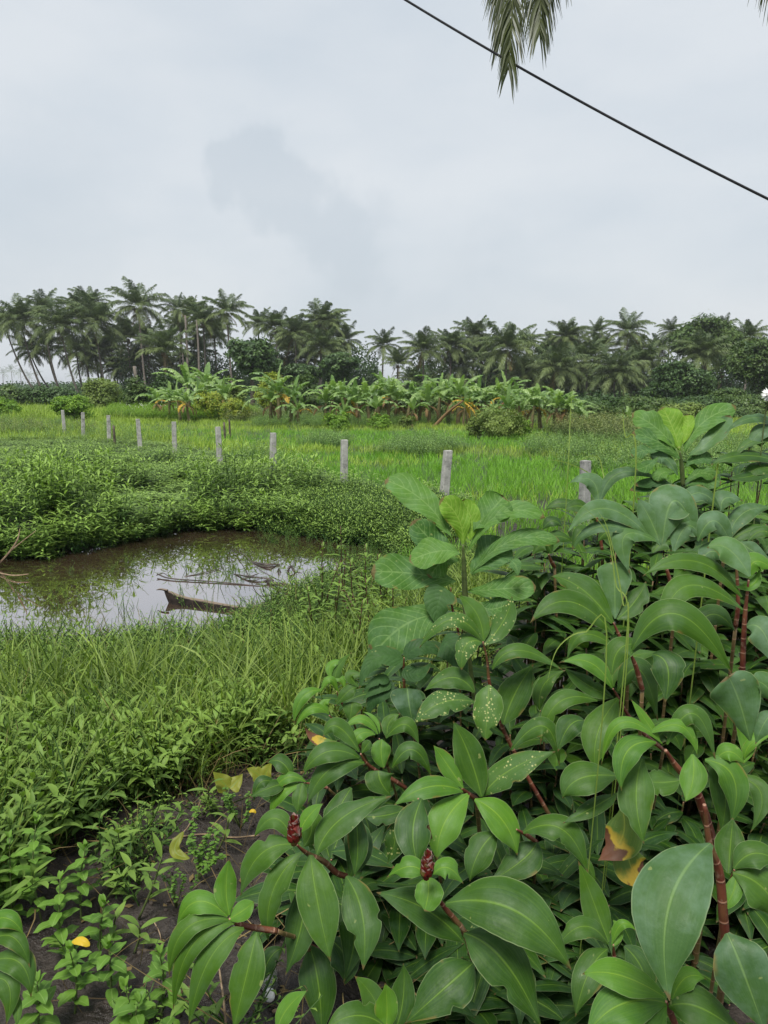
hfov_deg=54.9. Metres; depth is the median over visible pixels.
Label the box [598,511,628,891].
grass stalk
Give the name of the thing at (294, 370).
leafy tree
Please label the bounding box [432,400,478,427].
fallen banana plant
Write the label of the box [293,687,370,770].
spiral ginger
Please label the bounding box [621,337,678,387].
coconut palm
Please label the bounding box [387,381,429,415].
banana plant
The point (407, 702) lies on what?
dark leaved vine
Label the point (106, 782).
bank weeds
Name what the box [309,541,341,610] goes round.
tall herb
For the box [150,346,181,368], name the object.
coconut palm
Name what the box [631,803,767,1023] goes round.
spiral ginger
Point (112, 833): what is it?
mud weed
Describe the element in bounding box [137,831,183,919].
mud weed
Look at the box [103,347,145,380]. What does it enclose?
coconut palm
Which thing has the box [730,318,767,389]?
coconut palm
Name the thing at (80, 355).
coconut palm
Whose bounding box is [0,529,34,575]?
dry branch
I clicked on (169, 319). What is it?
coconut palm
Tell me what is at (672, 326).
coconut palm
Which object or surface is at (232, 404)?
bush
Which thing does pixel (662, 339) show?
coconut palm
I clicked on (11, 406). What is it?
bush
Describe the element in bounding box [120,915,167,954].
mud weed
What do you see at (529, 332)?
coconut palm
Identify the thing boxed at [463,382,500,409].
banana plant
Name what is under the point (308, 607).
tall herb
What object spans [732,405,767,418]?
bush
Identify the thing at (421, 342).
coconut palm
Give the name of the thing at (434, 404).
bush
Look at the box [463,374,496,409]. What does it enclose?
banana plant
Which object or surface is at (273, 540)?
water weeds
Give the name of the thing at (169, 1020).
serrated herb
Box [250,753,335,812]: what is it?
spiral ginger
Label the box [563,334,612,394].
coconut palm
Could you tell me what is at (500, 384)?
banana plant
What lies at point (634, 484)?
grass stalk
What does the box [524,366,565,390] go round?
coconut palm
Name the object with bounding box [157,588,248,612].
palm sheath
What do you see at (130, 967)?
leaf litter
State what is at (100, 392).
bush
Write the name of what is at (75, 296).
coconut palm
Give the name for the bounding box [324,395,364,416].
banana plant
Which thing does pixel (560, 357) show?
coconut palm
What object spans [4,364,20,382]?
coconut palm
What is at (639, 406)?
bush
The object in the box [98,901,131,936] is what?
mud weed
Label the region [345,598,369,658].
tall herb
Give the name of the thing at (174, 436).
concrete post
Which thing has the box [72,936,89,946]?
golden leaf
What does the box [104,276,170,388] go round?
coconut palm
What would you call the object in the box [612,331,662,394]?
coconut palm
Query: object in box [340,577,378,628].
tall herb
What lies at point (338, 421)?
bush
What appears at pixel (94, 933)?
serrated herb
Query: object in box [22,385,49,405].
bush
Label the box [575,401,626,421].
bush
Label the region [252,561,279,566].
floating stick
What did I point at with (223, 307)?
coconut palm
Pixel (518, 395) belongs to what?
banana plant
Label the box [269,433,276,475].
concrete post
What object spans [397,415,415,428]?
bush
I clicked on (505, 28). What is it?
coconut palm
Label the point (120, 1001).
serrated herb
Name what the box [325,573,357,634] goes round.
tall herb
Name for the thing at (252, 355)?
leafy tree
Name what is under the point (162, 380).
bush
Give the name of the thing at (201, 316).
coconut palm
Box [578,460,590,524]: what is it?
concrete post
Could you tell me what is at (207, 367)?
banana plant
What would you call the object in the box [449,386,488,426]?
banana plant
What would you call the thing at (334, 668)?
spiral ginger
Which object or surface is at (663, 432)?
broad leaved sapling
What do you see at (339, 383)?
banana plant
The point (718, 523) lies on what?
spiral ginger
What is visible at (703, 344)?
coconut palm
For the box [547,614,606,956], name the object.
grass stalk
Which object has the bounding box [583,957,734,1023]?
spiral ginger
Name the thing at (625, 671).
grass stalk
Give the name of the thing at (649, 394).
leafy tree
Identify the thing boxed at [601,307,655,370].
coconut palm
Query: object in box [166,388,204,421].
banana plant
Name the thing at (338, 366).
leafy tree
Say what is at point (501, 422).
bush
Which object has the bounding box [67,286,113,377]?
coconut palm
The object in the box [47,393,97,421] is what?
bush
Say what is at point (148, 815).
mud weed
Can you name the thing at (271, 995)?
glass bottle
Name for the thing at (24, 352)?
coconut palm
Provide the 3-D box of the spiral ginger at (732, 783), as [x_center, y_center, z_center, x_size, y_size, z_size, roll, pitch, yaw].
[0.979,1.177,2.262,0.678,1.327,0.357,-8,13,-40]
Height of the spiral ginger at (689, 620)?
1.533 m
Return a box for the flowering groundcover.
[99,399,260,420]
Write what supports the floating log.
on the pond water
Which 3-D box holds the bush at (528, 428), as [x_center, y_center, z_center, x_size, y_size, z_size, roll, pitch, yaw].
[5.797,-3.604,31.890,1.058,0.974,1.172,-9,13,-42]
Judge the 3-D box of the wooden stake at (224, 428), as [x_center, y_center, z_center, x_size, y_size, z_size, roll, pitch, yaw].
[-6.196,-3.013,28.749,0.097,0.952,0.100,0,10,0]
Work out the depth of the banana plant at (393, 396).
42.53 m
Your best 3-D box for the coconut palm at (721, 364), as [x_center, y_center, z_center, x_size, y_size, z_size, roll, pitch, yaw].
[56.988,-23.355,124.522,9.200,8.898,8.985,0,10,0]
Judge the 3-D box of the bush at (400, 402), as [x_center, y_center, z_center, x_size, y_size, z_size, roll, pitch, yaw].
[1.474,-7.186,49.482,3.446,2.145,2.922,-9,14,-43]
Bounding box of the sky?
[0,0,767,384]
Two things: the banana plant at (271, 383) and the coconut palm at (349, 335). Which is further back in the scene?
the coconut palm at (349, 335)
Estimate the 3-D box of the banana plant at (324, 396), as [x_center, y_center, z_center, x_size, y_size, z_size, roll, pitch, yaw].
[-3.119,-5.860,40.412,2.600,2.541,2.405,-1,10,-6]
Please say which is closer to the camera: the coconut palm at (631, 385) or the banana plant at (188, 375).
the banana plant at (188, 375)
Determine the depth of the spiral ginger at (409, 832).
2.16 m
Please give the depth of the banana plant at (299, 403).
39.56 m
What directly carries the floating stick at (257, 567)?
on the pond water
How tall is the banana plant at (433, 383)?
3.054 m
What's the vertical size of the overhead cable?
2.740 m
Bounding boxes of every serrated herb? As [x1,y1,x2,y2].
[0,829,26,915]
[11,811,54,930]
[15,970,59,1023]
[33,870,79,957]
[52,939,98,1013]
[61,839,99,920]
[77,894,121,959]
[89,934,135,1008]
[110,975,148,1023]
[112,989,158,1023]
[143,943,180,1018]
[155,986,188,1023]
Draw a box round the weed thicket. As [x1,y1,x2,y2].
[0,433,474,559]
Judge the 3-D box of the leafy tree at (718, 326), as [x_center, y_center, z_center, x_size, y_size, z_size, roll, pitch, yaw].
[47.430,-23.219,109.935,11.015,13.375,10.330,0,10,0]
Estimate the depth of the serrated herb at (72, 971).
2.07 m
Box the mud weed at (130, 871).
[99,852,142,905]
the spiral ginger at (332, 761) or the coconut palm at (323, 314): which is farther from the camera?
the coconut palm at (323, 314)
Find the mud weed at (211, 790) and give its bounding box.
[186,778,222,814]
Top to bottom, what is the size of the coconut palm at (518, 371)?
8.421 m
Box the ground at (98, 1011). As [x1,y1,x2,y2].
[0,385,767,1023]
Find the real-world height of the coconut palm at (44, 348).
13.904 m
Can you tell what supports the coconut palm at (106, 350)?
on the ground at (98, 1011)
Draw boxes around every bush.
[0,382,28,405]
[0,396,23,415]
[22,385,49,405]
[39,386,80,404]
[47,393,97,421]
[78,377,124,408]
[119,375,152,405]
[146,372,178,407]
[191,390,224,419]
[211,375,249,405]
[218,396,252,419]
[253,371,285,411]
[282,373,322,413]
[317,386,352,414]
[322,411,349,430]
[346,390,391,415]
[366,412,392,429]
[383,396,425,415]
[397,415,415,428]
[422,393,464,417]
[462,389,505,413]
[465,410,483,438]
[472,404,528,439]
[501,393,543,414]
[510,418,531,435]
[533,397,577,415]
[571,418,612,432]
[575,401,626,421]
[578,395,622,407]
[615,395,676,408]
[617,401,660,415]
[657,402,704,417]
[668,394,725,406]
[721,393,767,411]
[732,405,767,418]
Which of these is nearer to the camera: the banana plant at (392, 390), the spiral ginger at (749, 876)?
the spiral ginger at (749, 876)
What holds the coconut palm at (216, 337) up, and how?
on the ground at (98, 1011)
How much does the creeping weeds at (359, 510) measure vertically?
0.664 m
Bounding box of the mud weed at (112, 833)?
[97,829,141,865]
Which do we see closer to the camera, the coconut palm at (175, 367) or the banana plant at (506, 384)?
the banana plant at (506, 384)
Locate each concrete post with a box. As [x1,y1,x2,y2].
[61,410,65,433]
[81,412,84,436]
[106,415,110,442]
[136,419,142,449]
[172,422,176,454]
[215,427,222,464]
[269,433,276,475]
[340,440,347,480]
[439,450,452,496]
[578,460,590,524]
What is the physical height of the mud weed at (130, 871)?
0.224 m
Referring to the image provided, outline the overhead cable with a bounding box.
[404,0,767,199]
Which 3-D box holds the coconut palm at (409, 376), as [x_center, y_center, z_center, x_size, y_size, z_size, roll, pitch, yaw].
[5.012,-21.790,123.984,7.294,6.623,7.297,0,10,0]
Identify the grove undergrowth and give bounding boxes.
[0,341,763,403]
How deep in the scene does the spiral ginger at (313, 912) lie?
1.97 m
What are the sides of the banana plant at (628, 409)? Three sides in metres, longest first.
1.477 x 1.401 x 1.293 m
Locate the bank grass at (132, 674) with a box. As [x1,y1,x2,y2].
[0,535,566,899]
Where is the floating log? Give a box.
[266,581,291,587]
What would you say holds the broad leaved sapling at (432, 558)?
on the ground at (98, 1011)
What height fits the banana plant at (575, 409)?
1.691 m
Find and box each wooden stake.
[112,425,115,445]
[223,422,225,438]
[228,419,230,437]
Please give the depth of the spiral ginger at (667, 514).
2.85 m
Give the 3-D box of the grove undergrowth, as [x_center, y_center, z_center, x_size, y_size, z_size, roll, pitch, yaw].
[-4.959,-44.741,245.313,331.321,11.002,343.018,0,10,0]
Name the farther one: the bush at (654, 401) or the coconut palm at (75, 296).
the coconut palm at (75, 296)
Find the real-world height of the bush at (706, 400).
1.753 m
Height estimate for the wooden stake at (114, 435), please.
0.952 m
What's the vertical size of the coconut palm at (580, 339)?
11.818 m
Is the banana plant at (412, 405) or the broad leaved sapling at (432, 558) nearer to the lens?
the broad leaved sapling at (432, 558)
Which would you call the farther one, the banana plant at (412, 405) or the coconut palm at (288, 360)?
the coconut palm at (288, 360)
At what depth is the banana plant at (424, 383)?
42.31 m
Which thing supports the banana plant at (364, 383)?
on the ground at (98, 1011)
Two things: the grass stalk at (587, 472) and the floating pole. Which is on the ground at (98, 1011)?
the grass stalk at (587, 472)
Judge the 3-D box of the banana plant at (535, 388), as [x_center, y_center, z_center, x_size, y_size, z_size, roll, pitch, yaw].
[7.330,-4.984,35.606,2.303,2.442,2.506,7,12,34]
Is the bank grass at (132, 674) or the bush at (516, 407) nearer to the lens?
the bank grass at (132, 674)
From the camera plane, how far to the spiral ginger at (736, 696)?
1.74 m
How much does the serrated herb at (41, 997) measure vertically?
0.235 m
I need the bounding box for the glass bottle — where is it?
[261,968,277,1002]
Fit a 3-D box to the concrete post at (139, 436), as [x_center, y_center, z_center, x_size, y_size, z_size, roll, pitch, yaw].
[-8.249,-2.438,24.975,0.176,1.403,0.154,-4,11,-23]
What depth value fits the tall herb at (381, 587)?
6.90 m
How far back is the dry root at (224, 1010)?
2.07 m
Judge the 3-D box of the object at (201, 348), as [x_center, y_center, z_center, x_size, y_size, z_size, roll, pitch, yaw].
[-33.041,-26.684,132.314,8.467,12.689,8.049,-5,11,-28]
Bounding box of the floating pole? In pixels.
[156,573,275,587]
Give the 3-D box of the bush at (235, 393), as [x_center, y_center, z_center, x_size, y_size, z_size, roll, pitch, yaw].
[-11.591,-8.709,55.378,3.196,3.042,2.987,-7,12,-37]
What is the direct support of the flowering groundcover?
on the ground at (98, 1011)
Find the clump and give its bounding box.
[235,423,767,1023]
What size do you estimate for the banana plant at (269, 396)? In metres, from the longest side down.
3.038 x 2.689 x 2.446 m
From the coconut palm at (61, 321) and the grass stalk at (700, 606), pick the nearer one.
the grass stalk at (700, 606)
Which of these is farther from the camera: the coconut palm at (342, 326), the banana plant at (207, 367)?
the coconut palm at (342, 326)
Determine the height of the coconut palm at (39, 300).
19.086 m
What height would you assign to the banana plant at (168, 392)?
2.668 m
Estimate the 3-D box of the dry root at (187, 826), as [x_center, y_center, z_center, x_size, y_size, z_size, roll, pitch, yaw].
[-0.841,1.283,3.191,0.291,0.083,0.535,6,11,30]
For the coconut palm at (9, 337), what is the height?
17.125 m
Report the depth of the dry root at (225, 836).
2.99 m
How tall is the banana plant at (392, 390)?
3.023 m
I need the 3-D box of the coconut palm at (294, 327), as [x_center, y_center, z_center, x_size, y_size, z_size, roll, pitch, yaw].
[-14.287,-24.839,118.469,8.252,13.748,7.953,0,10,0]
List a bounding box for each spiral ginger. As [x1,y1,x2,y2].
[0,909,35,1023]
[167,859,310,1023]
[240,796,390,974]
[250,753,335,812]
[264,808,367,1023]
[275,964,414,1023]
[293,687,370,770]
[302,717,430,803]
[320,653,364,782]
[323,787,442,883]
[348,712,418,805]
[376,848,570,1023]
[394,721,555,859]
[415,595,561,813]
[464,814,594,883]
[511,714,645,885]
[530,561,648,735]
[530,670,572,797]
[531,516,612,688]
[540,649,664,813]
[544,467,651,565]
[561,861,656,1016]
[567,484,702,752]
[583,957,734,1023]
[601,700,767,968]
[605,598,731,757]
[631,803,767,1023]
[642,536,767,834]
[686,485,767,809]
[697,511,767,822]
[709,840,767,993]
[710,670,767,955]
[711,413,767,699]
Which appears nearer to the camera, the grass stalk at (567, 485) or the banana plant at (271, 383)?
the grass stalk at (567, 485)
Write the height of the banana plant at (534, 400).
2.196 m
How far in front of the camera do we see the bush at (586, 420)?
32.37 m
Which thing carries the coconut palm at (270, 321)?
on the ground at (98, 1011)
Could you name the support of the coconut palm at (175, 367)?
on the ground at (98, 1011)
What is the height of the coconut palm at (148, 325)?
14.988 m
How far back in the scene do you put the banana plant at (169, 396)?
45.33 m
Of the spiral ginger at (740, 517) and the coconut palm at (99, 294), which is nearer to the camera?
the spiral ginger at (740, 517)
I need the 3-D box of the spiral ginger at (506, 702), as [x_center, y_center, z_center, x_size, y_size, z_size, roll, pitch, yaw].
[0.521,1.035,2.857,0.898,1.488,0.247,-6,11,-29]
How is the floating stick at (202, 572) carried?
on the pond water
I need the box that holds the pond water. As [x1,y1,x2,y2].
[0,527,390,643]
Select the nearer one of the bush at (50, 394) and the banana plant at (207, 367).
the banana plant at (207, 367)
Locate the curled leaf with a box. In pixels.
[169,832,189,859]
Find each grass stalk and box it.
[534,458,601,642]
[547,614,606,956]
[549,390,572,749]
[578,456,604,642]
[588,511,628,889]
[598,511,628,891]
[622,418,636,635]
[673,463,718,842]
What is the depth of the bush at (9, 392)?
68.55 m
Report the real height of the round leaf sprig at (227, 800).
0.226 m
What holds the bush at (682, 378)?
on the ground at (98, 1011)
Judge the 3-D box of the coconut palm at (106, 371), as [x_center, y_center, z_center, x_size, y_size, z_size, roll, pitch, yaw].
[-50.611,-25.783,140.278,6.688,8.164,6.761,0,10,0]
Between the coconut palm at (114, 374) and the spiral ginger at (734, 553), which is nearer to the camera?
the spiral ginger at (734, 553)
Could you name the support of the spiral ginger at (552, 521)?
on the ground at (98, 1011)
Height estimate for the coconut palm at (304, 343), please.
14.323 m
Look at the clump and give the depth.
3.10 m
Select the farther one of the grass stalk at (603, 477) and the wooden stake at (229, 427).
the wooden stake at (229, 427)
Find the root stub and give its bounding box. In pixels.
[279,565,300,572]
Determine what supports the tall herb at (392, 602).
on the ground at (98, 1011)
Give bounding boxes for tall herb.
[297,584,324,639]
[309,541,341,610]
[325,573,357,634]
[329,526,354,618]
[338,558,365,620]
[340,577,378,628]
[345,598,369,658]
[348,543,373,610]
[368,588,406,612]
[369,553,402,607]
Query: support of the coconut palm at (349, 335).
on the ground at (98, 1011)
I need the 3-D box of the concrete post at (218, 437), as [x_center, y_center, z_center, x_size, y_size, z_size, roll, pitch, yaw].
[-4.533,-1.645,20.383,0.162,1.403,0.151,-5,11,-28]
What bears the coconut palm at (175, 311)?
on the ground at (98, 1011)
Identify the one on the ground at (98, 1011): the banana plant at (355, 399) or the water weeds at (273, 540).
the banana plant at (355, 399)
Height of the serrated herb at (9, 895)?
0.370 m
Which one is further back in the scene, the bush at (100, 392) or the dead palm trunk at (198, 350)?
the dead palm trunk at (198, 350)
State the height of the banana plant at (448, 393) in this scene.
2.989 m
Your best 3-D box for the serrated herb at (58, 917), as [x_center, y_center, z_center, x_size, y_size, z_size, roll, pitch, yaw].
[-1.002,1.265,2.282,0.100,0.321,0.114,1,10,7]
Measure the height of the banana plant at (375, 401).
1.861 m
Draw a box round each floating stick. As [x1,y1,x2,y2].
[184,568,220,576]
[232,549,286,583]
[234,573,273,580]
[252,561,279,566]
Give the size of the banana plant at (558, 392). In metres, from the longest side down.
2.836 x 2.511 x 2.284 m
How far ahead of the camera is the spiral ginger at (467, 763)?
2.39 m
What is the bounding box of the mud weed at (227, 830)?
[210,812,241,851]
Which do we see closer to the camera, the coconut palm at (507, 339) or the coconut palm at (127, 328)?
the coconut palm at (507, 339)
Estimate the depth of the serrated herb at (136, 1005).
1.94 m
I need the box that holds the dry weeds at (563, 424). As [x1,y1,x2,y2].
[0,403,694,442]
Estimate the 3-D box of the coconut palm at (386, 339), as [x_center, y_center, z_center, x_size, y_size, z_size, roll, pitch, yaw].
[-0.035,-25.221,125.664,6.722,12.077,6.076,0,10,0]
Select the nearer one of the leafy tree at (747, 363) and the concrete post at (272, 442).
the concrete post at (272, 442)
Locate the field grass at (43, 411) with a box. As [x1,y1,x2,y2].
[0,400,767,571]
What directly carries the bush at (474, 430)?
on the ground at (98, 1011)
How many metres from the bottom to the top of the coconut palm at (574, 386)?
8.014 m
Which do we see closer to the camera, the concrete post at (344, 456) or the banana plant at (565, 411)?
the concrete post at (344, 456)
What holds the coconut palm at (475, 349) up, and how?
on the ground at (98, 1011)
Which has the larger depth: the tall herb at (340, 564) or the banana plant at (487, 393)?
the banana plant at (487, 393)
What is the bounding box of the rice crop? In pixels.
[132,418,767,582]
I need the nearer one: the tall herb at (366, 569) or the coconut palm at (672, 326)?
the tall herb at (366, 569)
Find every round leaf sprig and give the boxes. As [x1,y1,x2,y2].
[160,868,200,907]
[186,803,225,879]
[221,785,251,828]
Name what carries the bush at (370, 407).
on the ground at (98, 1011)
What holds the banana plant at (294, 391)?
on the ground at (98, 1011)
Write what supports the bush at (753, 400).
on the ground at (98, 1011)
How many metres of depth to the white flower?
3.24 m
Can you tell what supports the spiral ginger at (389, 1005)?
on the ground at (98, 1011)
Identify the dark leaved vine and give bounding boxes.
[359,632,467,778]
[424,558,520,726]
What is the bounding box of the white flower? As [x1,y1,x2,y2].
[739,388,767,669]
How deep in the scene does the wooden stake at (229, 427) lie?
30.96 m
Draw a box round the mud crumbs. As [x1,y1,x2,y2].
[73,740,387,1023]
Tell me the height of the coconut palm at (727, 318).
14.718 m
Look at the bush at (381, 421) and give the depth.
36.09 m
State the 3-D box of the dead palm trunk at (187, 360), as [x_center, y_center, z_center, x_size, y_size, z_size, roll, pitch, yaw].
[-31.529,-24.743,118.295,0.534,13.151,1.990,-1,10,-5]
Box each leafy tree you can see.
[223,336,277,405]
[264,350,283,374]
[282,363,323,381]
[318,351,360,382]
[534,341,553,388]
[640,386,677,399]
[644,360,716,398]
[664,312,748,370]
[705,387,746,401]
[720,336,767,395]
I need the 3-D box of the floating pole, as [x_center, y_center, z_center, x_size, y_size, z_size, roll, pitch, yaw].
[-1.861,0.825,8.650,1.905,0.061,0.120,3,10,19]
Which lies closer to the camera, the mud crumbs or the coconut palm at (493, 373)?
the mud crumbs
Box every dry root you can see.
[117,780,208,842]
[183,833,258,837]
[219,969,226,1023]
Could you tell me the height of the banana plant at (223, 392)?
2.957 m
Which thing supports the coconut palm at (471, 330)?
on the ground at (98, 1011)
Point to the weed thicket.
(46, 498)
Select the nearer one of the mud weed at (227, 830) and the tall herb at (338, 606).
the mud weed at (227, 830)
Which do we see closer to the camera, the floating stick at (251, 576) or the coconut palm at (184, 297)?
the floating stick at (251, 576)
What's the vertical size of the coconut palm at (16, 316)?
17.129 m
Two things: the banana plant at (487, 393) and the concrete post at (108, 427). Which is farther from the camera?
the banana plant at (487, 393)
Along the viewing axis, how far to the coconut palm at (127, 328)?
127.01 m
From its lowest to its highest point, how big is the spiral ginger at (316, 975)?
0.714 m
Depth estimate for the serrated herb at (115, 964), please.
2.09 m
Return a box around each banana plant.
[134,387,165,411]
[149,379,192,421]
[151,362,204,407]
[151,381,182,416]
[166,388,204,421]
[183,362,229,390]
[183,370,235,399]
[184,377,221,411]
[206,376,246,410]
[237,362,302,423]
[242,385,295,421]
[270,375,313,423]
[274,389,319,425]
[304,381,347,424]
[315,376,367,422]
[316,375,352,412]
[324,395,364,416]
[332,379,372,424]
[346,377,390,421]
[356,394,398,420]
[361,371,405,414]
[368,373,418,417]
[374,380,421,417]
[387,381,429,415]
[390,397,430,426]
[400,383,456,424]
[402,375,436,421]
[408,372,462,421]
[430,375,488,425]
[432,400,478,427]
[433,374,468,421]
[448,386,496,423]
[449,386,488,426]
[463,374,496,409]
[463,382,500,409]
[475,377,524,407]
[477,396,509,414]
[485,370,532,408]
[489,384,528,414]
[498,380,537,413]
[505,400,532,419]
[510,383,554,430]
[511,388,554,428]
[524,386,586,429]
[545,391,594,420]
[560,399,596,418]
[614,406,631,421]
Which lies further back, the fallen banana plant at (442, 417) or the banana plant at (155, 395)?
the banana plant at (155, 395)
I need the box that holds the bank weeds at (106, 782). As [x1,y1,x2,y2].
[0,540,543,1023]
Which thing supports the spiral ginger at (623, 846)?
on the ground at (98, 1011)
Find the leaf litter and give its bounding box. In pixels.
[81,758,383,1003]
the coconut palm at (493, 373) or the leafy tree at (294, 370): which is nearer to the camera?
the leafy tree at (294, 370)
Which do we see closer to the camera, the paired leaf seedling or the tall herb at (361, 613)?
the paired leaf seedling
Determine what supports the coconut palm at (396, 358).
on the ground at (98, 1011)
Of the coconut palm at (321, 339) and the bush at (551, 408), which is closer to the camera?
the bush at (551, 408)
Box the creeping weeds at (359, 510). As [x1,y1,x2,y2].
[235,476,465,555]
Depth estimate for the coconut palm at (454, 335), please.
116.68 m
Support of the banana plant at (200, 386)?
on the ground at (98, 1011)
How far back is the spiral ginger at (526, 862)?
2.34 m
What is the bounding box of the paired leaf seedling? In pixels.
[213,763,271,806]
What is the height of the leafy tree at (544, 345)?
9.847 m
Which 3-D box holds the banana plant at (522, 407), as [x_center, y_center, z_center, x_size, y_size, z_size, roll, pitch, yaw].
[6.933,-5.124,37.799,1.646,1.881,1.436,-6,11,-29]
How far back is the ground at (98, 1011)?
2.75 m
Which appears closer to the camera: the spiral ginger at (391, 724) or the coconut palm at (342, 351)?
the spiral ginger at (391, 724)
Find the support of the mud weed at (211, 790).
on the ground at (98, 1011)
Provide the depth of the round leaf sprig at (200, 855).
2.67 m
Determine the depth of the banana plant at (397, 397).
43.38 m
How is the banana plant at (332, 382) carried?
on the ground at (98, 1011)
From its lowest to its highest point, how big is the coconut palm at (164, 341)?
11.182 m
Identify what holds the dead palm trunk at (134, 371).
on the ground at (98, 1011)
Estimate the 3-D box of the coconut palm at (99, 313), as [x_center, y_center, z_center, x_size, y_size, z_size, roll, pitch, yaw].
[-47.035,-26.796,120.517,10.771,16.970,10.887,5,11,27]
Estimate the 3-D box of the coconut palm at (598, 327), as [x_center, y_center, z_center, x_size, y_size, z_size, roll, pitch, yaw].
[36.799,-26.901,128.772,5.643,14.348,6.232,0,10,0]
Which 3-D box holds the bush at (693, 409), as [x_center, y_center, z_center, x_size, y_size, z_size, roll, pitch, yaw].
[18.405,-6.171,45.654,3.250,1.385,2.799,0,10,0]
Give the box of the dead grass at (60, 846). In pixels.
[0,549,496,1023]
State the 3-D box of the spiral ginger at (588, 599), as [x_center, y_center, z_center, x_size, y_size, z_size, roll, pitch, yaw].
[0.888,0.958,2.995,0.715,1.560,0.267,-8,12,-37]
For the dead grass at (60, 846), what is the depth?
3.15 m
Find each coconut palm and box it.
[0,293,52,386]
[0,308,32,387]
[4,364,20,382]
[6,335,51,387]
[17,324,68,385]
[20,288,61,388]
[22,296,95,392]
[49,334,103,389]
[53,286,101,380]
[63,292,134,378]
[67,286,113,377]
[72,354,104,379]
[76,335,123,377]
[86,327,134,385]
[101,315,149,377]
[101,354,128,386]
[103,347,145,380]
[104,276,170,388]
[115,344,163,379]
[120,313,169,389]
[132,324,193,377]
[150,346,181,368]
[153,292,200,388]
[155,310,202,388]
[169,352,212,374]
[170,295,209,350]
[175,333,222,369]
[178,300,230,389]
[190,312,237,374]
[200,288,254,391]
[241,307,270,381]
[250,307,287,357]
[268,333,310,365]
[269,312,318,362]
[275,348,301,375]
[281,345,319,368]
[292,298,350,392]
[292,316,322,364]
[292,324,348,393]
[327,314,354,340]
[329,338,353,386]
[332,320,364,356]
[364,326,402,374]
[380,347,414,380]
[393,365,432,388]
[397,325,450,384]
[428,338,486,384]
[429,323,476,375]
[450,315,498,384]
[451,335,503,376]
[471,321,539,381]
[474,357,504,387]
[482,0,767,103]
[491,347,550,389]
[514,327,546,385]
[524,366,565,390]
[525,341,591,392]
[537,329,564,352]
[544,317,591,390]
[548,334,588,353]
[549,362,604,394]
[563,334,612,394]
[578,343,650,397]
[582,332,620,390]
[584,316,614,360]
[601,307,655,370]
[601,370,655,396]
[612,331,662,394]
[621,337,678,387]
[641,333,673,372]
[656,316,684,361]
[670,328,734,374]
[707,352,731,387]
[709,312,736,388]
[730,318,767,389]
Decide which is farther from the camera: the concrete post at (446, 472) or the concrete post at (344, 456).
the concrete post at (344, 456)
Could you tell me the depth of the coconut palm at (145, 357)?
130.89 m
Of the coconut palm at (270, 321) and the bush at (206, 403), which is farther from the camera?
the coconut palm at (270, 321)
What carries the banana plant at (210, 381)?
on the ground at (98, 1011)
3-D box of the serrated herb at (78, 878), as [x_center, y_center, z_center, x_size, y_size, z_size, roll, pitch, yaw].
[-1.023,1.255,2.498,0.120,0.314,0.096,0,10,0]
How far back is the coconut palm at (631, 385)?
116.99 m
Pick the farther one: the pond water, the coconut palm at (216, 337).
the coconut palm at (216, 337)
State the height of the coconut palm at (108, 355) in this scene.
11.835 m
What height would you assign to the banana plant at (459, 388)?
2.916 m
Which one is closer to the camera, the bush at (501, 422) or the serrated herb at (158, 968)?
the serrated herb at (158, 968)
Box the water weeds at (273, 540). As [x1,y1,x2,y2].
[4,525,411,617]
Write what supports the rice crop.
on the ground at (98, 1011)
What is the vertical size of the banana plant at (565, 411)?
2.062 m
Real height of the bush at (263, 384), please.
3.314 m
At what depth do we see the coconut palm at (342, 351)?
127.16 m
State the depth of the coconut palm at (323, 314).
119.01 m
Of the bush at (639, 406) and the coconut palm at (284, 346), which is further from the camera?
the coconut palm at (284, 346)
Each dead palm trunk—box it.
[133,366,137,380]
[184,315,188,388]
[196,320,199,377]
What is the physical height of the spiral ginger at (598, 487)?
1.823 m
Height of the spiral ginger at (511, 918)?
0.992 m
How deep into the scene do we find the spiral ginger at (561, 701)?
2.58 m
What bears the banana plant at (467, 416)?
on the ground at (98, 1011)
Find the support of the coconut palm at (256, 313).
on the ground at (98, 1011)
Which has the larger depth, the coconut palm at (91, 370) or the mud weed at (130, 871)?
the coconut palm at (91, 370)
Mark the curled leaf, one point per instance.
(176, 851)
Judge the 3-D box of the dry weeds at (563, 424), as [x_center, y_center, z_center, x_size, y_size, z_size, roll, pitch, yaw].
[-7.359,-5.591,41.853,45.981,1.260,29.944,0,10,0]
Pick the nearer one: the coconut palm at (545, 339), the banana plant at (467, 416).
the banana plant at (467, 416)
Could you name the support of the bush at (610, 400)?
on the ground at (98, 1011)
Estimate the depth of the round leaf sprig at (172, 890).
2.54 m
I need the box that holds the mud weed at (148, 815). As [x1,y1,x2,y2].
[133,801,175,832]
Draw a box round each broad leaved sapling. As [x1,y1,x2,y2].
[367,473,559,797]
[630,403,735,549]
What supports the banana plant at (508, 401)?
on the ground at (98, 1011)
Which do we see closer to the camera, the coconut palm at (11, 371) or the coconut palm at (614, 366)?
the coconut palm at (614, 366)
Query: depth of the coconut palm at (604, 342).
124.90 m

